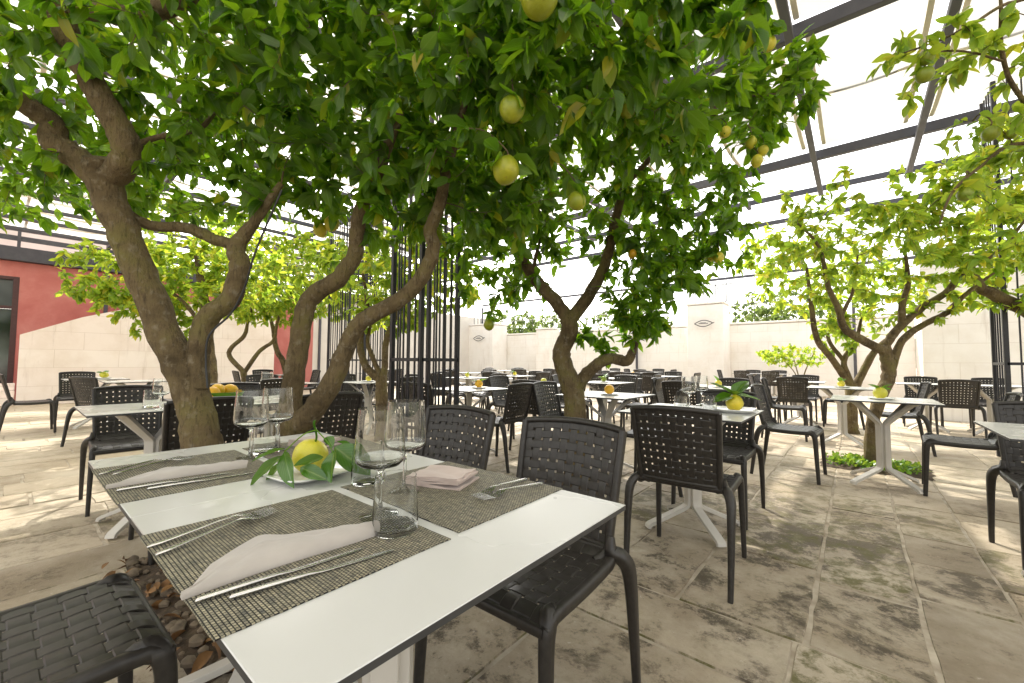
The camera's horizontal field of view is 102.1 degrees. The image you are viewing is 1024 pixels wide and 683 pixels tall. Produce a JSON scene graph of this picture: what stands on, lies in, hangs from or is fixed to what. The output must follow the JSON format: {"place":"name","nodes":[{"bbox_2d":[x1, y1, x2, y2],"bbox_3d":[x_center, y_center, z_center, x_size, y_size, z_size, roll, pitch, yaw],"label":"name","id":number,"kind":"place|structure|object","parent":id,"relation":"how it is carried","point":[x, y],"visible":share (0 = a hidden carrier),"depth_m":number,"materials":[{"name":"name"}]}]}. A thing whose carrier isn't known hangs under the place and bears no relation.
{"place":"outdoors","nodes":[
{"label":"outdoors","id":0,"kind":"place"},
{"bbox_2d":[0,368,1023,682],"bbox_3d":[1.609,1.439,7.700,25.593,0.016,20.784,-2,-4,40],"label":"paving","id":1,"kind":"structure","parent":0,"point":[772,581],"depth_m":2.08,"materials":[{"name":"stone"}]},
{"bbox_2d":[0,374,56,432],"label":"woven chair","id":2,"kind":"object","parent":1,"relation":"on","point":[8,403],"visible":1,"depth_m":5.75,"materials":[{"name":"plastic"}]},
{"bbox_2d":[53,371,95,421],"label":"woven chair","id":3,"kind":"object","parent":1,"relation":"on","point":[64,393],"visible":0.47,"depth_m":6.72,"materials":[{"name":"plastic"}]},
{"bbox_2d":[60,376,113,446],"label":"woven chair","id":4,"kind":"object","parent":1,"relation":"on","point":[75,382],"visible":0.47,"depth_m":4.95,"materials":[{"name":"plastic"}]},
{"bbox_2d":[0,573,177,682],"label":"woven chair","id":5,"kind":"object","parent":1,"relation":"on","point":[121,607],"visible":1,"depth_m":0.91,"materials":[{"name":"plastic"}]},
{"bbox_2d":[79,385,173,516],"bbox_3d":[-2.875,0.761,3.124,0.562,0.844,0.511,-2,-4,42],"label":"woven chair","id":6,"kind":"object","parent":1,"relation":"on","point":[98,442],"visible":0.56,"depth_m":3.15,"materials":[{"name":"plastic"}]},
{"bbox_2d":[0,304,274,405],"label":"wall","id":7,"kind":"structure","parent":1,"relation":"on","point":[91,343],"depth_m":10.22,"materials":[{"name":"paint"}]},
{"bbox_2d":[74,401,225,538],"bbox_3d":[-2.343,0.790,2.706,0.700,0.730,0.700,-2,-4,40],"label":"square table","id":8,"kind":"object","parent":1,"relation":"on","point":[122,413],"visible":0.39,"depth_m":2.56,"materials":[{"name":"beige metal"}]},
{"bbox_2d":[49,197,303,383],"bbox_3d":[-4.839,-0.366,6.189,3.280,3.451,2.081,0,-3,2],"label":"citrus tree","id":9,"kind":"object","parent":1,"relation":"on","point":[201,288],"visible":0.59,"depth_m":5.95,"materials":[{"name":"green plant"}]},
{"bbox_2d":[126,561,232,682],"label":"soil bed","id":10,"kind":"object","parent":1,"relation":"on","point":[188,633],"visible":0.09,"depth_m":1.66,"materials":[{"name":"brown soil"}]},
{"bbox_2d":[101,556,234,682],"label":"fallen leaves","id":11,"kind":"object","parent":10,"relation":"on","point":[202,659],"visible":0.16,"depth_m":1.63,"materials":[{"name":"brown plant"}]},
{"bbox_2d":[125,555,232,674],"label":"pebbles","id":12,"kind":"object","parent":10,"relation":"on","point":[173,626],"visible":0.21,"depth_m":1.62,"materials":[{"name":"stone"}]},
{"bbox_2d":[128,396,248,565],"bbox_3d":[-1.866,0.735,2.445,0.562,0.844,0.511,-2,-4,38],"label":"woven chair","id":13,"kind":"object","parent":1,"relation":"on","point":[168,426],"visible":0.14,"depth_m":2.33,"materials":[{"name":"plastic"}]},
{"bbox_2d":[0,0,395,448],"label":"citrus tree","id":14,"kind":"object","parent":1,"relation":"on","point":[114,159],"visible":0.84,"depth_m":2.04,"materials":[{"name":"green plant"}]},
{"bbox_2d":[0,228,483,400],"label":"red building","id":15,"kind":"structure","parent":1,"relation":"on","point":[31,282],"depth_m":10.77,"materials":[{"name":"paint"}]},
{"bbox_2d":[0,275,19,382],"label":"door","id":16,"kind":"structure","parent":15,"relation":"in","point":[9,285],"depth_m":10.14,"materials":[{"name":"grey glass"}]},
{"bbox_2d":[88,432,419,682],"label":"square table","id":17,"kind":"object","parent":1,"relation":"on","point":[129,510],"visible":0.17,"depth_m":1.18,"materials":[{"name":"white laminate"}]},
{"bbox_2d":[91,450,263,503],"bbox_3d":[-0.891,0.356,1.141,0.426,0.002,0.344,-2,-4,40],"label":"placemat","id":18,"kind":"object","parent":17,"relation":"on","point":[126,496],"visible":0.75,"depth_m":1.08,"materials":[{"name":"fabric"}]},
{"bbox_2d":[106,460,247,488],"bbox_3d":[-0.901,0.344,1.124,0.146,0.020,0.291,-2,-4,44],"label":"napkin","id":19,"kind":"object","parent":18,"relation":"on","point":[164,473],"visible":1,"depth_m":1.09,"materials":[{"name":"fabric"}]},
{"bbox_2d":[233,389,268,459],"bbox_3d":[-0.821,0.259,1.303,0.097,0.212,0.097,-2,-4,40],"label":"wine glass","id":20,"kind":"object","parent":18,"relation":"on","point":[251,409],"visible":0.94,"depth_m":1.27,"materials":[{"name":"clear glass"}]},
{"bbox_2d":[242,435,354,462],"bbox_3d":[-0.661,0.372,1.429,0.422,0.002,0.343,-2,-4,40],"label":"placemat","id":21,"kind":"object","parent":17,"relation":"on","point":[290,450],"visible":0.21,"depth_m":1.43,"materials":[{"name":"plastic"}]},
{"bbox_2d":[252,422,279,453],"bbox_3d":[-0.814,0.319,1.374,0.081,0.098,0.081,-2,-4,40],"label":"tumbler","id":22,"kind":"object","parent":21,"relation":"on","point":[266,437],"visible":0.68,"depth_m":1.34,"materials":[{"name":"clear glass"}]},
{"bbox_2d":[264,387,293,450],"bbox_3d":[-0.802,0.264,1.417,0.097,0.212,0.097,-2,-4,40],"label":"wine glass","id":23,"kind":"object","parent":21,"relation":"on","point":[281,406],"visible":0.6,"depth_m":1.39,"materials":[{"name":"clear glass"}]},
{"bbox_2d":[263,461,348,483],"bbox_3d":[-0.540,0.348,1.101,0.196,0.018,0.196,-2,-3,34],"label":"plate","id":24,"kind":"object","parent":17,"relation":"on","point":[299,478],"visible":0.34,"depth_m":1.06,"materials":[{"name":"ceramic"}]},
{"bbox_2d":[250,420,352,487],"bbox_3d":[-0.500,0.288,1.064,0.266,0.165,0.165,0,-3,10],"label":"citron","id":25,"kind":"object","parent":24,"relation":"on","point":[313,459],"visible":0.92,"depth_m":1.03,"materials":[{"name":"green plant"}]},
{"bbox_2d":[208,256,332,387],"bbox_3d":[-4.994,-0.175,8.708,2.714,3.310,2.138,1,-3,-9],"label":"citrus tree","id":26,"kind":"object","parent":1,"relation":"on","point":[276,311],"visible":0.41,"depth_m":8.57,"materials":[{"name":"green plant"}]},
{"bbox_2d":[195,219,389,372],"bbox_3d":[-4.896,-0.750,9.568,4.735,4.599,2.955,1,-3,-9],"label":"citrus tree","id":27,"kind":"object","parent":1,"relation":"on","point":[300,245],"visible":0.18,"depth_m":9.36,"materials":[{"name":"green plant"}]},
{"bbox_2d":[302,392,363,438],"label":"woven chair","id":28,"kind":"object","parent":1,"relation":"on","point":[331,413],"visible":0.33,"depth_m":2.78,"materials":[{"name":"plastic"}]},
{"bbox_2d":[326,202,388,410],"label":"lattice column","id":29,"kind":"structure","parent":1,"relation":"on","point":[347,296],"depth_m":8.47,"materials":[{"name":"black metal"}]},
{"bbox_2d":[130,456,625,682],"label":"square table","id":30,"kind":"object","parent":1,"relation":"on","point":[374,627],"visible":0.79,"depth_m":0.57,"materials":[{"name":"white laminate"}]},
{"bbox_2d":[139,490,450,641],"bbox_3d":[-0.375,0.339,0.714,0.416,0.002,0.344,-2,-4,40],"label":"placemat","id":31,"kind":"object","parent":30,"relation":"on","point":[184,566],"visible":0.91,"depth_m":0.65,"materials":[{"name":"fabric"}]},
{"bbox_2d":[146,506,275,547],"bbox_3d":[-0.536,0.331,0.753,0.024,0.012,0.201,-1,-3,31],"label":"fork","id":32,"kind":"object","parent":31,"relation":"on","point":[254,513],"visible":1,"depth_m":0.74,"materials":[{"name":"metal"}]},
{"bbox_2d":[155,509,278,555],"bbox_3d":[-0.509,0.328,0.730,0.024,0.012,0.201,-1,-3,24],"label":"fork","id":33,"kind":"object","parent":31,"relation":"on","point":[261,516],"visible":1,"depth_m":0.72,"materials":[{"name":"metal"}]},
{"bbox_2d":[180,521,374,599],"bbox_3d":[-0.376,0.325,0.675,0.146,0.020,0.281,-2,-4,42],"label":"napkin","id":34,"kind":"object","parent":31,"relation":"on","point":[257,554],"visible":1,"depth_m":0.64,"materials":[{"name":"fabric"}]},
{"bbox_2d":[194,547,364,602],"bbox_3d":[-0.318,0.328,0.595,0.011,0.007,0.222,-2,-4,45],"label":"knife","id":35,"kind":"object","parent":31,"relation":"on","point":[230,589],"visible":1,"depth_m":0.56,"materials":[{"name":"metal"}]},
{"bbox_2d":[229,549,394,599],"bbox_3d":[-0.274,0.328,0.596,0.222,0.007,0.011,3,-4,-40],"label":"knife","id":36,"kind":"object","parent":31,"relation":"on","point":[264,586],"visible":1,"depth_m":0.57,"materials":[{"name":"metal"}]},
{"bbox_2d":[354,406,404,521],"bbox_3d":[-0.261,0.239,0.820,0.097,0.212,0.097,-2,-4,40],"label":"wine glass","id":37,"kind":"object","parent":31,"relation":"on","point":[380,440],"visible":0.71,"depth_m":0.79,"materials":[{"name":"clear glass"}]},
{"bbox_2d":[372,470,417,538],"bbox_3d":[-0.211,0.293,0.752,0.081,0.098,0.081,-2,-4,40],"label":"tumbler","id":38,"kind":"object","parent":31,"relation":"on","point":[395,508],"visible":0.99,"depth_m":0.72,"materials":[{"name":"clear glass"}]},
{"bbox_2d":[341,461,562,532],"bbox_3d":[-0.146,0.354,1.003,0.416,0.002,0.344,-2,-4,40],"label":"placemat","id":39,"kind":"object","parent":30,"relation":"on","point":[462,510],"visible":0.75,"depth_m":0.92,"materials":[{"name":"fabric"}]},
{"bbox_2d":[351,443,384,486],"bbox_3d":[-0.363,0.306,1.045,0.081,0.098,0.081,-2,-4,40],"label":"tumbler","id":40,"kind":"object","parent":39,"relation":"on","point":[361,477],"visible":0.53,"depth_m":1.01,"materials":[{"name":"clear glass"}]},
{"bbox_2d":[387,399,425,493],"bbox_3d":[-0.251,0.246,0.975,0.097,0.212,0.097,-2,-4,40],"label":"wine glass","id":41,"kind":"object","parent":39,"relation":"on","point":[415,422],"visible":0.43,"depth_m":0.95,"materials":[{"name":"clear glass"}]},
{"bbox_2d":[416,465,478,490],"bbox_3d":[-0.175,0.342,1.051,0.150,0.029,0.119,-1,-3,20],"label":"napkin","id":42,"kind":"object","parent":39,"relation":"on","point":[445,477],"visible":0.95,"depth_m":1.01,"materials":[{"name":"fabric"}]},
{"bbox_2d":[288,226,486,405],"bbox_3d":[-1.497,-0.075,5.317,2.473,2.850,1.845,0,-3,3],"label":"citrus tree","id":43,"kind":"object","parent":1,"relation":"on","point":[327,258],"visible":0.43,"depth_m":5.23,"materials":[{"name":"green plant"}]},
{"bbox_2d":[199,0,603,436],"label":"citrus tree","id":44,"kind":"object","parent":1,"relation":"on","point":[416,75],"visible":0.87,"depth_m":2.04,"materials":[{"name":"green plant"}]},
{"bbox_2d":[388,61,460,458],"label":"lattice column","id":45,"kind":"structure","parent":1,"relation":"on","point":[421,359],"depth_m":3.91,"materials":[{"name":"black metal"}]},
{"bbox_2d":[401,382,466,451],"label":"woven chair","id":46,"kind":"object","parent":1,"relation":"on","point":[431,400],"visible":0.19,"depth_m":4.07,"materials":[{"name":"plastic"}]},
{"bbox_2d":[418,405,495,469],"bbox_3d":[-0.386,0.708,1.705,0.510,0.844,0.562,-2,-3,36],"label":"woven chair","id":47,"kind":"object","parent":1,"relation":"on","point":[479,413],"visible":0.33,"depth_m":1.90,"materials":[{"name":"plastic"}]},
{"bbox_2d":[437,386,512,452],"bbox_3d":[-0.487,0.900,4.710,0.700,0.730,0.700,-2,-4,40],"label":"square table","id":48,"kind":"object","parent":1,"relation":"on","point":[469,390],"visible":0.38,"depth_m":4.67,"materials":[{"name":"beige metal"}]},
{"bbox_2d":[469,311,507,381],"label":"stone pillar","id":49,"kind":"structure","parent":1,"relation":"on","point":[487,348],"depth_m":21.60,"materials":[{"name":"beige stone"}]},
{"bbox_2d":[467,382,533,472],"bbox_3d":[-0.091,0.835,4.257,0.562,0.844,0.511,-2,-4,37],"label":"woven chair","id":50,"kind":"object","parent":1,"relation":"on","point":[525,393],"visible":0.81,"depth_m":4.08,"materials":[{"name":"plastic"}]},
{"bbox_2d":[487,375,533,438],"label":"woven chair","id":51,"kind":"object","parent":1,"relation":"on","point":[500,402],"visible":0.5,"depth_m":6.05,"materials":[{"name":"plastic"}]},
{"bbox_2d":[0,0,1023,386],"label":"pergola","id":52,"kind":"object","parent":1,"relation":"on","point":[838,16],"visible":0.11,"depth_m":6.07,"materials":[{"name":"paint"}]},
{"bbox_2d":[2,218,106,240],"bbox_3d":[-11.761,-2.779,10.027,1.070,0.100,2.963,-2,-4,40],"label":"awning","id":53,"kind":"object","parent":52,"relation":"attached to","point":[27,224],"visible":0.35,"depth_m":10.28,"materials":[{"name":"fabric"}]},
{"bbox_2d":[10,194,101,224],"bbox_3d":[-10.051,-2.837,8.612,1.070,0.100,2.963,-2,-4,40],"label":"awning","id":54,"kind":"object","parent":52,"relation":"attached to","point":[29,201],"visible":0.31,"depth_m":8.70,"materials":[{"name":"fabric"}]},
{"bbox_2d":[0,23,181,118],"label":"awning","id":55,"kind":"object","parent":52,"relation":"attached to","point":[151,98],"visible":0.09,"depth_m":4.64,"materials":[{"name":"fabric"}]},
{"bbox_2d":[10,0,246,90],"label":"awning","id":56,"kind":"object","parent":52,"relation":"attached to","point":[166,73],"visible":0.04,"depth_m":4.42,"materials":[{"name":"fabric"}]},
{"bbox_2d":[164,179,323,229],"bbox_3d":[-5.582,-2.799,8.786,1.070,0.100,2.953,-2,-4,40],"label":"awning","id":57,"kind":"object","parent":52,"relation":"attached to","point":[208,193],"visible":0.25,"depth_m":8.32,"materials":[{"name":"fabric"}]},
{"bbox_2d":[505,267,602,289],"bbox_3d":[1.981,-2.387,16.170,0.930,0.100,5.875,-2,-4,40],"label":"awning","id":58,"kind":"object","parent":52,"relation":"attached to","point":[572,282],"visible":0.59,"depth_m":16.19,"materials":[{"name":"fabric"}]},
{"bbox_2d":[557,137,637,197],"bbox_3d":[1.448,-2.848,6.834,0.930,0.100,2.855,-2,-4,40],"label":"awning","id":59,"kind":"object","parent":52,"relation":"attached to","point":[598,184],"visible":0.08,"depth_m":7.08,"materials":[{"name":"fabric"}]},
{"bbox_2d":[705,48,805,165],"bbox_3d":[3.158,-2.906,5.419,0.930,0.100,2.855,-2,-4,40],"label":"awning","id":60,"kind":"object","parent":52,"relation":"attached to","point":[796,143],"visible":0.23,"depth_m":6.00,"materials":[{"name":"fabric"}]},
{"bbox_2d":[789,0,846,19],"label":"awning","id":61,"kind":"object","parent":52,"relation":"attached to","point":[799,8],"visible":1,"depth_m":3.71,"materials":[{"name":"fabric"}]},
{"bbox_2d":[802,0,935,144],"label":"awning","id":62,"kind":"object","parent":52,"relation":"attached to","point":[856,105],"visible":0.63,"depth_m":4.51,"materials":[{"name":"fabric"}]},
{"bbox_2d":[929,0,1023,116],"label":"awning","id":63,"kind":"object","parent":52,"relation":"attached to","point":[971,92],"visible":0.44,"depth_m":4.48,"materials":[{"name":"fabric"}]},
{"bbox_2d":[485,308,545,333],"bbox_3d":[0.270,0.112,29.819,5.278,4.992,5.063,-2,-4,40],"label":"background tree","id":64,"kind":"object","parent":1,"relation":"on","point":[512,328],"visible":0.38,"depth_m":29.11,"materials":[{"name":"green plant"}]},
{"bbox_2d":[413,416,640,682],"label":"woven chair","id":65,"kind":"object","parent":1,"relation":"on","point":[598,558],"visible":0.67,"depth_m":1.31,"materials":[{"name":"plastic"}]},
{"bbox_2d":[535,327,559,370],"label":"stone pillar","id":66,"kind":"structure","parent":1,"relation":"on","point":[546,338],"depth_m":19.75,"materials":[{"name":"stone"}]},
{"bbox_2d":[530,381,595,459],"bbox_3d":[0.525,0.840,4.266,0.562,0.844,0.511,-2,-4,41],"label":"woven chair","id":67,"kind":"object","parent":1,"relation":"on","point":[544,387],"visible":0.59,"depth_m":4.43,"materials":[{"name":"plastic"}]},
{"bbox_2d":[507,325,687,384],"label":"stone wall","id":68,"kind":"structure","parent":1,"relation":"on","point":[668,353],"depth_m":17.88,"materials":[{"name":"stone"}]},
{"bbox_2d":[555,391,655,468],"bbox_3d":[0.898,0.872,3.953,0.700,0.730,0.700,-2,-4,40],"label":"square table","id":69,"kind":"object","parent":1,"relation":"on","point":[607,415],"visible":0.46,"depth_m":3.92,"materials":[{"name":"beige metal"}]},
{"bbox_2d":[598,375,640,427],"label":"woven chair","id":70,"kind":"object","parent":1,"relation":"on","point":[631,378],"visible":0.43,"depth_m":6.91,"materials":[{"name":"plastic"}]},
{"bbox_2d":[439,0,830,479],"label":"citrus tree","id":71,"kind":"object","parent":1,"relation":"on","point":[623,90],"visible":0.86,"depth_m":2.88,"materials":[{"name":"green plant"}]},
{"bbox_2d":[661,381,695,445],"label":"woven chair","id":72,"kind":"object","parent":1,"relation":"on","point":[671,389],"visible":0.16,"depth_m":4.84,"materials":[{"name":"plastic"}]},
{"bbox_2d":[624,405,746,603],"bbox_3d":[0.915,0.740,2.171,0.510,0.844,0.562,-2,-3,36],"label":"woven chair","id":73,"kind":"object","parent":1,"relation":"on","point":[675,471],"visible":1,"depth_m":2.00,"materials":[{"name":"plastic"}]},
{"bbox_2d":[617,403,763,546],"bbox_3d":[1.156,0.810,2.651,0.700,0.730,0.700,-2,-4,40],"label":"square table","id":74,"kind":"object","parent":1,"relation":"on","point":[693,498],"visible":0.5,"depth_m":2.59,"materials":[{"name":"beige metal"}]},
{"bbox_2d":[716,406,757,413],"bbox_3d":[1.405,0.432,2.613,0.250,0.023,0.250,-1,-3,28],"label":"plate","id":75,"kind":"object","parent":74,"relation":"on","point":[743,410],"visible":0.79,"depth_m":2.56,"materials":[{"name":"ceramic"}]},
{"bbox_2d":[711,381,760,409],"bbox_3d":[1.402,0.348,2.595,0.276,0.196,0.177,1,-3,-9],"label":"lemon","id":76,"kind":"object","parent":75,"relation":"on","point":[734,400],"visible":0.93,"depth_m":2.60,"materials":[{"name":"yellow plant"}]},
{"bbox_2d":[683,280,735,385],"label":"stone pillar","id":77,"kind":"structure","parent":1,"relation":"on","point":[708,338],"depth_m":14.74,"materials":[{"name":"beige stone"}]},
{"bbox_2d":[671,389,764,529],"bbox_3d":[1.478,0.783,2.978,0.510,0.844,0.562,-2,-4,41],"label":"woven chair","id":78,"kind":"object","parent":1,"relation":"on","point":[738,450],"visible":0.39,"depth_m":2.98,"materials":[{"name":"plastic"}]},
{"bbox_2d":[730,290,827,322],"bbox_3d":[13.904,-0.246,22.130,5.150,5.208,4.764,0,-3,2],"label":"background tree","id":79,"kind":"object","parent":1,"relation":"on","point":[761,311],"visible":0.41,"depth_m":21.52,"materials":[{"name":"green plant"}]},
{"bbox_2d":[760,377,808,441],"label":"woven chair","id":80,"kind":"object","parent":1,"relation":"on","point":[773,405],"visible":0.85,"depth_m":5.85,"materials":[{"name":"plastic"}]},
{"bbox_2d":[750,384,826,484],"bbox_3d":[2.622,0.838,3.959,0.562,0.844,0.510,-2,-4,43],"label":"woven chair","id":81,"kind":"object","parent":1,"relation":"on","point":[768,420],"visible":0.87,"depth_m":3.93,"materials":[{"name":"plastic"}]},
{"bbox_2d":[774,377,812,425],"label":"woven chair","id":82,"kind":"object","parent":1,"relation":"on","point":[798,385],"visible":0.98,"depth_m":6.58,"materials":[{"name":"plastic"}]},
{"bbox_2d":[785,375,822,421],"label":"woven chair","id":83,"kind":"object","parent":1,"relation":"on","point":[812,396],"visible":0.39,"depth_m":7.60,"materials":[{"name":"plastic"}]},
{"bbox_2d":[730,314,916,397],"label":"stone wall","id":84,"kind":"structure","parent":1,"relation":"on","point":[748,340],"depth_m":13.70,"materials":[{"name":"stone"}]},
{"bbox_2d":[735,222,936,434],"bbox_3d":[4.781,-0.190,6.255,2.376,3.324,2.093,-2,-4,40],"label":"citrus tree","id":85,"kind":"object","parent":1,"relation":"on","point":[766,276],"visible":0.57,"depth_m":6.19,"materials":[{"name":"green plant"}]},
{"bbox_2d":[806,385,874,447],"bbox_3d":[4.312,0.966,5.408,0.700,0.730,0.700,-2,-4,40],"label":"square table","id":86,"kind":"object","parent":1,"relation":"on","point":[842,416],"visible":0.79,"depth_m":5.37,"materials":[{"name":"beige metal"}]},
{"bbox_2d":[820,455,935,480],"bbox_3d":[3.694,1.262,4.221,0.896,0.028,0.692,-2,-4,40],"label":"soil bed","id":87,"kind":"object","parent":1,"relation":"on","point":[884,472],"visible":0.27,"depth_m":4.10,"materials":[{"name":"brown soil"}]},
{"bbox_2d":[826,451,930,473],"bbox_3d":[3.666,1.222,4.208,0.851,0.110,0.647,-2,-4,40],"label":"ground cover","id":88,"kind":"object","parent":87,"relation":"on","point":[902,465],"visible":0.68,"depth_m":4.14,"materials":[{"name":"green plant"}]},
{"bbox_2d":[830,395,944,493],"bbox_3d":[3.251,0.872,3.627,0.700,0.730,0.700,-2,-4,40],"label":"square table","id":89,"kind":"object","parent":1,"relation":"on","point":[883,445],"visible":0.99,"depth_m":3.59,"materials":[{"name":"beige metal"}]},
{"bbox_2d":[763,140,1023,461],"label":"citrus tree","id":90,"kind":"object","parent":1,"relation":"on","point":[917,216],"visible":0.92,"depth_m":4.03,"materials":[{"name":"green plant"}]},
{"bbox_2d":[881,382,936,456],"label":"woven chair","id":91,"kind":"object","parent":1,"relation":"on","point":[916,412],"visible":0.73,"depth_m":4.94,"materials":[{"name":"plastic"}]},
{"bbox_2d":[902,376,943,426],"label":"woven chair","id":92,"kind":"object","parent":1,"relation":"on","point":[913,379],"visible":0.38,"depth_m":7.22,"materials":[{"name":"plastic"}]},
{"bbox_2d":[895,382,957,432],"bbox_3d":[6.613,1.040,6.617,0.700,0.730,0.700,-2,-4,40],"label":"square table","id":93,"kind":"object","parent":1,"relation":"on","point":[933,391],"visible":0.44,"depth_m":6.58,"materials":[{"name":"beige metal"}]},
{"bbox_2d":[866,0,1023,223],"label":"citrus tree","id":94,"kind":"object","parent":1,"relation":"on","point":[987,48],"visible":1,"depth_m":1.89,"materials":[{"name":"green plant"}]},
{"bbox_2d":[929,379,987,437],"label":"woven chair","id":95,"kind":"object","parent":1,"relation":"on","point":[972,405],"visible":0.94,"depth_m":5.86,"materials":[{"name":"plastic"}]},
{"bbox_2d":[914,250,1023,421],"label":"stone wall","id":96,"kind":"structure","parent":1,"relation":"on","point":[957,346],"depth_m":7.65,"materials":[{"name":"stone"}]},
{"bbox_2d":[922,392,1023,497],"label":"woven chair","id":97,"kind":"object","parent":1,"relation":"on","point":[989,442],"visible":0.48,"depth_m":3.29,"materials":[{"name":"plastic"}]},
{"bbox_2d":[969,377,1002,427],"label":"woven chair","id":98,"kind":"object","parent":1,"relation":"on","point":[982,401],"visible":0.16,"depth_m":6.71,"materials":[{"name":"plastic"}]},
{"bbox_2d":[950,116,1023,317],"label":"citrus tree","id":99,"kind":"object","parent":1,"relation":"on","point":[993,297],"visible":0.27,"depth_m":4.34,"materials":[{"name":"green plant"}]},
{"bbox_2d":[961,385,1021,434],"bbox_3d":[7.152,1.022,6.171,0.700,0.730,0.700,-2,-4,40],"label":"square table","id":100,"kind":"object","parent":1,"relation":"on","point":[989,402],"visible":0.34,"depth_m":6.15,"materials":[{"name":"beige metal"}]},
{"bbox_2d":[973,421,1023,574],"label":"square table","id":101,"kind":"object","parent":1,"relation":"on","point":[1014,432],"visible":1,"depth_m":1.98,"materials":[{"name":"beige metal"}]},
{"bbox_2d":[979,78,1023,456],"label":"lattice column","id":102,"kind":"structure","parent":1,"relation":"on","point":[1005,362],"depth_m":4.53,"materials":[{"name":"black metal"}]},
{"bbox_2d":[986,401,1023,576],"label":"woven chair","id":103,"kind":"object","parent":1,"relation":"on","point":[1007,469],"visible":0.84,"depth_m":2.39,"materials":[{"name":"plastic"}]},
{"bbox_2d":[0,0,1023,330],"label":"sky","id":104,"kind":"structure","parent":0,"point":[883,158],"materials":[{"name":"white"}]},
{"bbox_3d":[7.269,1.397,10.446,0.540,0.420,0.540,-2,-4,40],"label":"planter","id":105,"kind":"object","parent":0,"visible":0},
{"bbox_2d":[756,343,834,374],"bbox_3d":[7.147,0.657,10.558,1.680,1.252,1.170,-1,-3,19],"label":"potted shrub","id":106,"kind":"object","parent":105,"relation":"in","point":[766,355],"visible":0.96,"depth_m":10.45,"materials":[{"name":"green plant"}]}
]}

